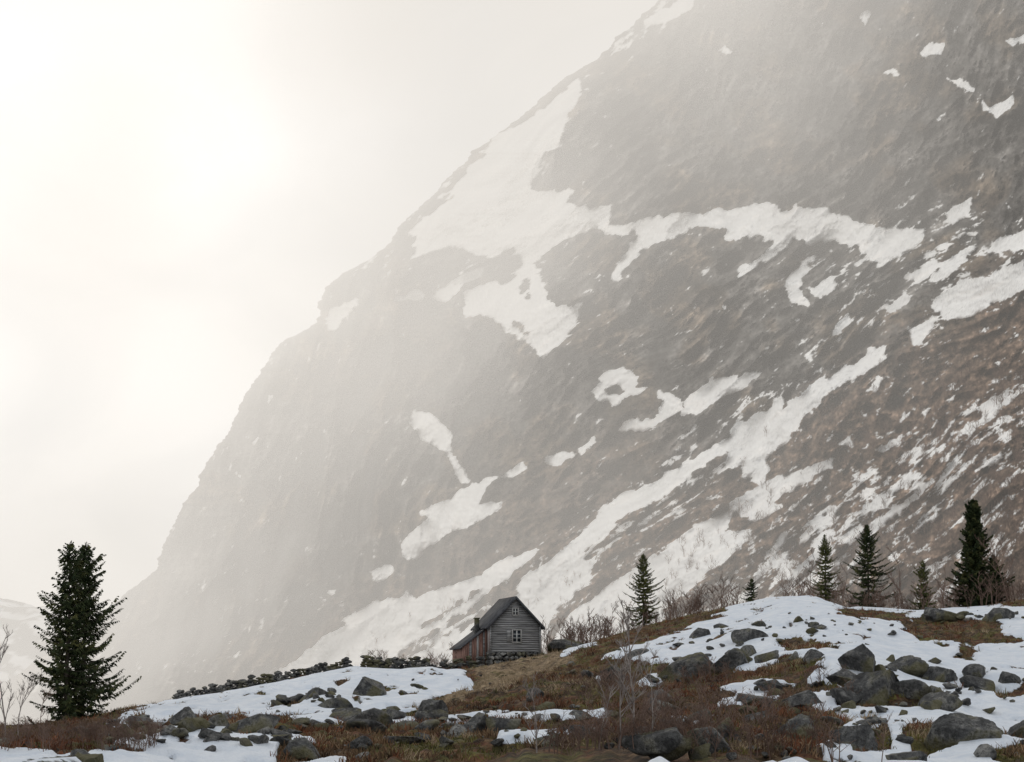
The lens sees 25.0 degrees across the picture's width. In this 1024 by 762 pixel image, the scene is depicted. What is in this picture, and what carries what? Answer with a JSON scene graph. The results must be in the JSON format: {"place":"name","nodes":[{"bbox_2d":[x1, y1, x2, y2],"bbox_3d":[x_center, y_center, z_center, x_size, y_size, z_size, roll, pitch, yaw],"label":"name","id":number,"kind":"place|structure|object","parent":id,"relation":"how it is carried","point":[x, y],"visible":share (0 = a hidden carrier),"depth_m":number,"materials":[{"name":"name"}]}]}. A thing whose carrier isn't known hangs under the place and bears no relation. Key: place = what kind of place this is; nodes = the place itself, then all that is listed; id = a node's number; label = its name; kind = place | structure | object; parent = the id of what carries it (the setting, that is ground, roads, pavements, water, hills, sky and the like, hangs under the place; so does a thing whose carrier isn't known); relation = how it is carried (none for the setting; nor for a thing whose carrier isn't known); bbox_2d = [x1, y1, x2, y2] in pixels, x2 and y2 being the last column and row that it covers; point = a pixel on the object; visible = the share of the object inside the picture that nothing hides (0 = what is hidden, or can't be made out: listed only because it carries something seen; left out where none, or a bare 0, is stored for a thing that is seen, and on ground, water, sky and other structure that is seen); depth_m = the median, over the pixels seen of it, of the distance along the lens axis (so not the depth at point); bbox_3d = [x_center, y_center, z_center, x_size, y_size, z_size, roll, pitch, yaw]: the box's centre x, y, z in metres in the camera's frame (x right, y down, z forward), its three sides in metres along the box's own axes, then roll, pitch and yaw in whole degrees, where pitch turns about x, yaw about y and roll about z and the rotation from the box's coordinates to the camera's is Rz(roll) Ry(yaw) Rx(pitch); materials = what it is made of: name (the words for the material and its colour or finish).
{"place":"outdoors","nodes":[
{"label":"outdoors","id":0,"kind":"place"},
{"bbox_2d":[0,598,78,684],"bbox_3d":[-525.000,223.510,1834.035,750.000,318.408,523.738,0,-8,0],"label":"distant mountain","id":1,"kind":"structure","parent":0,"point":[21,620],"depth_m":1815.59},
{"bbox_2d":[0,0,657,619],"label":"sky","id":2,"kind":"structure","parent":0,"point":[184,184],"materials":[{"name":"white"}]},
{"bbox_2d":[0,0,1023,724],"bbox_3d":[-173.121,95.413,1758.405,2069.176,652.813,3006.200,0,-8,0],"label":"mountain","id":3,"kind":"structure","parent":0,"point":[634,274],"depth_m":970.72,"materials":[{"name":"grey stone"}]},
{"bbox_2d":[328,351,1023,665],"bbox_3d":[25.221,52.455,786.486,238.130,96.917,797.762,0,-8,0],"label":"birch scrub","id":4,"kind":"object","parent":3,"relation":"on","point":[980,458],"visible":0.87,"depth_m":614.26,"materials":[{"name":"brown plant"}]},
{"bbox_2d":[0,595,1023,761],"bbox_3d":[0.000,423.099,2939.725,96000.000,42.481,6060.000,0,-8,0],"label":"ground","id":5,"kind":"structure","parent":0,"point":[882,647],"depth_m":100.48,"materials":[{"name":"white snow"}]},
{"bbox_2d":[0,625,14,734],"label":"birch sapling","id":6,"kind":"object","parent":5,"relation":"on","point":[11,698],"visible":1,"depth_m":79.70,"materials":[{"name":"grey plant"}]},
{"bbox_2d":[17,669,42,736],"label":"birch sapling","id":7,"kind":"object","parent":5,"relation":"on","point":[22,687],"visible":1,"depth_m":80.04,"materials":[{"name":"grey plant"}]},
{"bbox_2d":[39,687,55,731],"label":"birch sapling","id":8,"kind":"object","parent":5,"relation":"on","point":[47,697],"visible":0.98,"depth_m":74.12,"materials":[{"name":"grey plant"}]},
{"bbox_2d":[21,540,115,727],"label":"spruce tree","id":9,"kind":"object","parent":5,"relation":"on","point":[68,605],"visible":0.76,"depth_m":111.03,"materials":[{"name":"green plant"}]},
{"bbox_2d":[70,749,89,756],"bbox_3d":[-10.917,9.534,58.525,0.506,0.434,0.610,2,-8,-17],"label":"boulder","id":10,"kind":"object","parent":5,"relation":"on","point":[74,752],"visible":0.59,"depth_m":58.47,"materials":[{"name":"grey stone"}]},
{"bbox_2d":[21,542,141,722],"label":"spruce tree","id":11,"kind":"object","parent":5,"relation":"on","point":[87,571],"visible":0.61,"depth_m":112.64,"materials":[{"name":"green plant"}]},
{"bbox_2d":[125,716,151,728],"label":"boulder","id":12,"kind":"object","parent":5,"relation":"on","point":[143,719],"visible":0.27,"depth_m":98.26,"materials":[{"name":"grey stone"}]},
{"bbox_2d":[168,706,196,725],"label":"boulder","id":13,"kind":"object","parent":5,"relation":"on","point":[184,713],"visible":0.5,"depth_m":91.86,"materials":[{"name":"grey stone"}]},
{"bbox_2d":[198,728,223,739],"bbox_3d":[-8.130,9.743,63.099,0.842,0.536,0.634,5,-9,-31],"label":"boulder","id":14,"kind":"object","parent":5,"relation":"on","point":[204,732],"visible":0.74,"depth_m":62.95,"materials":[{"name":"grey stone"}]},
{"bbox_2d":[225,714,279,733],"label":"boulder","id":15,"kind":"object","parent":5,"relation":"on","point":[254,723],"visible":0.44,"depth_m":74.70,"materials":[{"name":"grey stone"}]},
{"bbox_2d":[172,657,352,698],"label":"dry stone wall","id":16,"kind":"structure","parent":5,"relation":"on","point":[268,678],"depth_m":195.19,"materials":[{"name":"grey stone"}]},
{"bbox_2d":[283,737,320,759],"bbox_3d":[-5.759,10.094,63.256,0.989,0.663,1.149,0,-8,0],"label":"boulder","id":17,"kind":"object","parent":5,"relation":"on","point":[302,747],"visible":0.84,"depth_m":62.84,"materials":[{"name":"grey stone"}]},
{"bbox_2d":[299,687,327,702],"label":"boulder","id":18,"kind":"object","parent":5,"relation":"on","point":[317,690],"visible":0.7,"depth_m":99.38,"materials":[{"name":"grey stone"}]},
{"bbox_2d":[344,736,372,748],"bbox_3d":[-4.318,10.204,64.737,0.831,0.524,0.393,-2,-8,11],"label":"boulder","id":19,"kind":"object","parent":5,"relation":"on","point":[354,743],"visible":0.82,"depth_m":64.62,"materials":[{"name":"grey stone"}]},
{"bbox_2d":[353,676,386,695],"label":"boulder","id":20,"kind":"object","parent":5,"relation":"on","point":[366,686],"visible":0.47,"depth_m":115.10,"materials":[{"name":"grey stone"}]},
{"bbox_2d":[383,736,424,744],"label":"boulder","id":21,"kind":"object","parent":5,"relation":"on","point":[410,739],"visible":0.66,"depth_m":69.09,"materials":[{"name":"grey stone"}]},
{"bbox_2d":[360,655,485,668],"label":"dry stone wall","id":22,"kind":"structure","parent":5,"relation":"on","point":[378,662],"depth_m":194.36,"materials":[{"name":"grey stone"}]},
{"bbox_2d":[417,699,448,712],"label":"boulder","id":23,"kind":"object","parent":5,"relation":"on","point":[428,704],"visible":0.48,"depth_m":93.81,"materials":[{"name":"grey stone"}]},
{"bbox_2d":[464,712,486,732],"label":"boulder","id":24,"kind":"object","parent":5,"relation":"on","point":[475,721],"visible":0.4,"depth_m":74.03,"materials":[{"name":"grey stone"}]},
{"bbox_2d":[449,596,544,665],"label":"wooden cabin","id":25,"kind":"object","parent":5,"relation":"on","point":[506,629],"visible":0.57,"depth_m":195.01,"materials":[{"name":"wood"}]},
{"bbox_2d":[512,607,518,615],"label":"attic window","id":26,"kind":"structure","parent":25,"relation":"in","point":[515,610],"depth_m":195.13,"materials":[{"name":"white glass"}]},
{"bbox_2d":[512,629,521,642],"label":"window","id":27,"kind":"structure","parent":25,"relation":"in","point":[516,633],"depth_m":194.89,"materials":[{"name":"white glass"}]},
{"bbox_2d":[0,610,1023,761],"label":"scattered rocks","id":28,"kind":"object","parent":5,"relation":"on","point":[671,744],"visible":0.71,"depth_m":75.99,"materials":[{"name":"grey stone"}]},
{"bbox_2d":[0,571,1023,761],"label":"birch brush","id":29,"kind":"object","parent":5,"relation":"on","point":[644,709],"visible":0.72,"depth_m":75.09,"materials":[{"name":"brown plant"}]},
{"bbox_2d":[0,593,1023,761],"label":"heather","id":30,"kind":"object","parent":5,"relation":"on","point":[329,748],"visible":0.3,"depth_m":80.42,"materials":[{"name":"brown plant"}]},
{"bbox_2d":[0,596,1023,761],"bbox_3d":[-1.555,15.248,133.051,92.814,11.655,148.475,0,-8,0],"label":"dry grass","id":31,"kind":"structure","parent":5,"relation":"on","point":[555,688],"depth_m":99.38,"materials":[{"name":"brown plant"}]},
{"bbox_2d":[6,601,1023,761],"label":"mossy sward","id":32,"kind":"structure","parent":5,"relation":"on","point":[472,739],"depth_m":69.08,"materials":[{"name":"green plant"}]},
{"bbox_2d":[521,672,547,752],"bbox_3d":[0.523,8.141,56.874,0.862,2.005,0.564,7,-11,-42],"label":"birch sapling","id":33,"kind":"object","parent":5,"relation":"on","point":[535,717],"visible":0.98,"depth_m":56.80,"materials":[{"name":"plant"}]},
{"bbox_2d":[526,687,543,698],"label":"boulder","id":34,"kind":"object","parent":5,"relation":"on","point":[535,693],"visible":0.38,"depth_m":95.42,"materials":[{"name":"grey stone"}]},
{"bbox_2d":[540,615,550,652],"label":"birch sapling","id":35,"kind":"object","parent":5,"relation":"on","point":[546,631],"visible":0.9,"depth_m":197.98,"materials":[{"name":"plant"}]},
{"bbox_2d":[547,639,582,651],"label":"boulder","id":36,"kind":"object","parent":5,"relation":"on","point":[559,644],"visible":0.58,"depth_m":196.75,"materials":[{"name":"grey stone"}]},
{"bbox_2d":[564,618,581,644],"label":"birch sapling","id":37,"kind":"object","parent":5,"relation":"on","point":[570,629],"visible":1,"depth_m":196.73,"materials":[{"name":"brown plant"}]},
{"bbox_2d":[568,725,604,738],"bbox_3d":[2.052,9.231,60.028,0.989,0.592,0.700,7,-10,-40],"label":"boulder","id":38,"kind":"object","parent":5,"relation":"on","point":[572,727],"visible":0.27,"depth_m":59.88,"materials":[{"name":"grey stone"}]},
{"bbox_2d":[585,607,596,637],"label":"birch sapling","id":39,"kind":"object","parent":5,"relation":"on","point":[590,622],"visible":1,"depth_m":197.51,"materials":[{"name":"plant"}]},
{"bbox_2d":[593,676,620,744],"bbox_3d":[2.293,7.965,55.455,0.596,1.758,0.652,4,-9,-25],"label":"birch sapling","id":40,"kind":"object","parent":5,"relation":"on","point":[612,686],"visible":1,"depth_m":55.46,"materials":[{"name":"plant"}]},
{"bbox_2d":[600,665,624,682],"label":"boulder","id":41,"kind":"object","parent":5,"relation":"on","point":[613,668],"visible":0.18,"depth_m":102.73,"materials":[{"name":"grey stone"}]},
{"bbox_2d":[609,601,618,635],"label":"birch sapling","id":42,"kind":"object","parent":5,"relation":"on","point":[615,608],"visible":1,"depth_m":196.99,"materials":[{"name":"brown plant"}]},
{"bbox_2d":[605,595,642,734],"bbox_3d":[2.747,6.960,55.742,0.738,3.693,1.313,-4,-9,24],"label":"birch sapling","id":43,"kind":"object","parent":5,"relation":"on","point":[626,646],"visible":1,"depth_m":55.67,"materials":[{"name":"plant"}]},
{"bbox_2d":[607,654,647,748],"bbox_3d":[2.812,7.692,55.447,0.601,2.273,1.044,-7,-10,40],"label":"birch sapling","id":44,"kind":"object","parent":5,"relation":"on","point":[627,688],"visible":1,"depth_m":55.44,"materials":[{"name":"plant"}]},
{"bbox_2d":[624,636,650,704],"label":"birch sapling","id":45,"kind":"object","parent":5,"relation":"on","point":[648,644],"visible":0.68,"depth_m":84.27,"materials":[{"name":"plant"}]},
{"bbox_2d":[622,554,664,625],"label":"spruce tree","id":46,"kind":"object","parent":5,"relation":"on","point":[643,583],"visible":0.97,"depth_m":204.20,"materials":[{"name":"green plant"}]},
{"bbox_2d":[635,647,664,730],"bbox_3d":[3.296,7.580,55.511,0.583,2.398,0.728,-4,-9,26],"label":"birch sapling","id":47,"kind":"object","parent":5,"relation":"on","point":[644,665],"visible":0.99,"depth_m":55.51,"materials":[{"name":"plant"}]},
{"bbox_2d":[647,689,673,702],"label":"boulder","id":48,"kind":"object","parent":5,"relation":"on","point":[654,691],"visible":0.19,"depth_m":85.30,"materials":[{"name":"grey stone"}]},
{"bbox_2d":[669,591,677,614],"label":"birch sapling","id":49,"kind":"object","parent":5,"relation":"on","point":[673,604],"visible":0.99,"depth_m":197.09,"materials":[{"name":"plant"}]},
{"bbox_2d":[657,652,713,681],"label":"boulder","id":50,"kind":"object","parent":5,"relation":"on","point":[697,659],"visible":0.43,"depth_m":100.01,"materials":[{"name":"grey stone"}]},
{"bbox_2d":[689,628,710,638],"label":"boulder","id":51,"kind":"object","parent":5,"relation":"on","point":[699,632],"visible":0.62,"depth_m":134.64,"materials":[{"name":"grey stone"}]},
{"bbox_2d":[705,720,724,759],"bbox_3d":[4.876,8.612,55.402,0.593,0.942,0.444,0,-8,0],"label":"birch sapling","id":52,"kind":"object","parent":5,"relation":"on","point":[716,743],"visible":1,"depth_m":55.37,"materials":[{"name":"brown plant"}]},
{"bbox_2d":[713,623,727,628],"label":"boulder","id":53,"kind":"object","parent":5,"relation":"on","point":[719,625],"visible":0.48,"depth_m":145.07,"materials":[{"name":"grey stone"}]},
{"bbox_2d":[708,648,748,674],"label":"boulder","id":54,"kind":"object","parent":5,"relation":"on","point":[735,657],"visible":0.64,"depth_m":98.87,"materials":[{"name":"grey stone"}]},
{"bbox_2d":[740,578,758,601],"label":"spruce tree","id":55,"kind":"object","parent":5,"relation":"on","point":[751,589],"visible":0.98,"depth_m":205.32,"materials":[{"name":"green plant"}]},
{"bbox_2d":[731,628,768,643],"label":"boulder","id":56,"kind":"object","parent":5,"relation":"on","point":[742,635],"visible":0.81,"depth_m":123.56,"materials":[{"name":"grey stone"}]},
{"bbox_2d":[735,693,774,707],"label":"boulder","id":57,"kind":"object","parent":5,"relation":"on","point":[748,700],"visible":0.38,"depth_m":78.19,"materials":[{"name":"grey stone"}]},
{"bbox_2d":[753,706,774,760],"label":"birch sapling","id":58,"kind":"object","parent":5,"relation":"on","point":[761,715],"visible":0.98,"depth_m":59.03,"materials":[{"name":"plant"}]},
{"bbox_2d":[755,679,782,690],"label":"boulder","id":59,"kind":"object","parent":5,"relation":"on","point":[764,684],"visible":0.52,"depth_m":84.60,"materials":[{"name":"grey stone"}]},
{"bbox_2d":[772,714,817,741],"bbox_3d":[7.896,9.812,63.834,1.229,1.215,1.304,-8,-11,44],"label":"boulder","id":60,"kind":"object","parent":5,"relation":"on","point":[802,720],"visible":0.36,"depth_m":63.53,"materials":[{"name":"grey stone"}]},
{"bbox_2d":[780,690,821,708],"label":"boulder","id":61,"kind":"object","parent":5,"relation":"on","point":[803,698],"visible":0.5,"depth_m":79.37,"materials":[{"name":"grey stone"}]},
{"bbox_2d":[803,547,819,595],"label":"birch sapling","id":62,"kind":"object","parent":5,"relation":"on","point":[810,567],"visible":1,"depth_m":197.69,"materials":[{"name":"plant"}]},
{"bbox_2d":[803,649,823,663],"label":"boulder","id":63,"kind":"object","parent":5,"relation":"on","point":[810,654],"visible":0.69,"depth_m":93.87,"materials":[{"name":"grey stone"}]},
{"bbox_2d":[813,697,838,761],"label":"birch sapling","id":64,"kind":"object","parent":5,"relation":"on","point":[819,709],"visible":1,"depth_m":55.14,"materials":[{"name":"plant"}]},
{"bbox_2d":[806,534,851,601],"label":"spruce tree","id":65,"kind":"object","parent":5,"relation":"on","point":[824,549],"visible":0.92,"depth_m":207.52,"materials":[{"name":"green plant"}]},
{"bbox_2d":[826,668,855,686],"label":"boulder","id":66,"kind":"object","parent":5,"relation":"on","point":[839,676],"visible":0.48,"depth_m":84.56,"materials":[{"name":"grey stone"}]},
{"bbox_2d":[838,561,853,602],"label":"birch sapling","id":67,"kind":"object","parent":5,"relation":"on","point":[843,584],"visible":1,"depth_m":197.78,"materials":[{"name":"brown plant"}]},
{"bbox_2d":[829,725,877,751],"bbox_3d":[9.260,9.884,63.280,1.269,0.930,0.879,-6,-10,35],"label":"boulder","id":68,"kind":"object","parent":5,"relation":"on","point":[863,735],"visible":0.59,"depth_m":63.17,"materials":[{"name":"grey stone"}]},
{"bbox_2d":[838,643,875,671],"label":"boulder","id":69,"kind":"object","parent":5,"relation":"on","point":[861,658],"visible":0.58,"depth_m":86.20,"materials":[{"name":"grey stone"}]},
{"bbox_2d":[843,524,898,606],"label":"spruce tree","id":70,"kind":"object","parent":5,"relation":"on","point":[866,538],"visible":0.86,"depth_m":205.46,"materials":[{"name":"green plant"}]},
{"bbox_2d":[844,669,898,706],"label":"boulder","id":71,"kind":"object","parent":5,"relation":"on","point":[876,686],"visible":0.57,"depth_m":79.22,"materials":[{"name":"grey stone"}]},
{"bbox_2d":[874,712,892,761],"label":"birch sapling","id":72,"kind":"object","parent":5,"relation":"on","point":[882,735],"visible":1,"depth_m":56.34,"materials":[{"name":"plant"}]},
{"bbox_2d":[885,545,903,608],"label":"birch sapling","id":73,"kind":"object","parent":5,"relation":"on","point":[891,578],"visible":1,"depth_m":197.93,"materials":[{"name":"plant"}]},
{"bbox_2d":[885,751,926,760],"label":"boulder","id":74,"kind":"object","parent":5,"relation":"on","point":[916,755],"visible":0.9,"depth_m":58.74,"materials":[{"name":"grey stone"}]},
{"bbox_2d":[887,655,928,677],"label":"boulder","id":75,"kind":"object","parent":5,"relation":"on","point":[913,665],"visible":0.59,"depth_m":88.71,"materials":[{"name":"grey stone"}]},
{"bbox_2d":[908,560,936,609],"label":"spruce tree","id":76,"kind":"object","parent":5,"relation":"on","point":[921,572],"visible":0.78,"depth_m":205.37,"materials":[{"name":"green plant"}]},
{"bbox_2d":[923,666,957,682],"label":"boulder","id":77,"kind":"object","parent":5,"relation":"on","point":[938,674],"visible":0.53,"depth_m":88.32,"materials":[{"name":"grey stone"}]},
{"bbox_2d":[924,607,959,621],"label":"boulder","id":78,"kind":"object","parent":5,"relation":"on","point":[934,614],"visible":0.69,"depth_m":165.25,"materials":[{"name":"grey stone"}]},
{"bbox_2d":[931,558,958,608],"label":"birch sapling","id":79,"kind":"object","parent":5,"relation":"on","point":[944,585],"visible":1,"depth_m":197.77,"materials":[{"name":"brown plant"}]},
{"bbox_2d":[923,713,1001,750],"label":"boulder","id":80,"kind":"object","parent":5,"relation":"on","point":[948,730],"visible":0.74,"depth_m":66.45,"materials":[{"name":"grey stone"}]},
{"bbox_2d":[962,664,985,677],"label":"boulder","id":81,"kind":"object","parent":5,"relation":"on","point":[977,670],"visible":0.65,"depth_m":89.15,"materials":[{"name":"grey stone"}]},
{"bbox_2d":[945,498,1014,607],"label":"spruce tree","id":82,"kind":"object","parent":5,"relation":"on","point":[973,551],"visible":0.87,"depth_m":203.17,"materials":[{"name":"green plant"}]},
{"bbox_2d":[978,538,1013,601],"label":"birch sapling","id":83,"kind":"object","parent":5,"relation":"on","point":[995,559],"visible":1,"depth_m":197.59,"materials":[{"name":"brown plant"}]},
{"bbox_2d":[981,607,1014,621],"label":"boulder","id":84,"kind":"object","parent":5,"relation":"on","point":[993,614],"visible":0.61,"depth_m":147.82,"materials":[{"name":"grey stone"}]},
{"bbox_2d":[986,556,1010,604],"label":"spruce tree","id":85,"kind":"object","parent":5,"relation":"on","point":[991,560],"visible":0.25,"depth_m":205.31,"materials":[{"name":"green plant"}]},
{"bbox_2d":[998,671,1020,683],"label":"boulder","id":86,"kind":"object","parent":5,"relation":"on","point":[1006,677],"visible":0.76,"depth_m":87.68,"materials":[{"name":"grey stone"}]},
{"bbox_2d":[1007,720,1023,737],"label":"boulder","id":87,"kind":"object","parent":5,"relation":"on","point":[1018,729],"visible":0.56,"depth_m":68.63,"materials":[{"name":"grey stone"}]}
]}

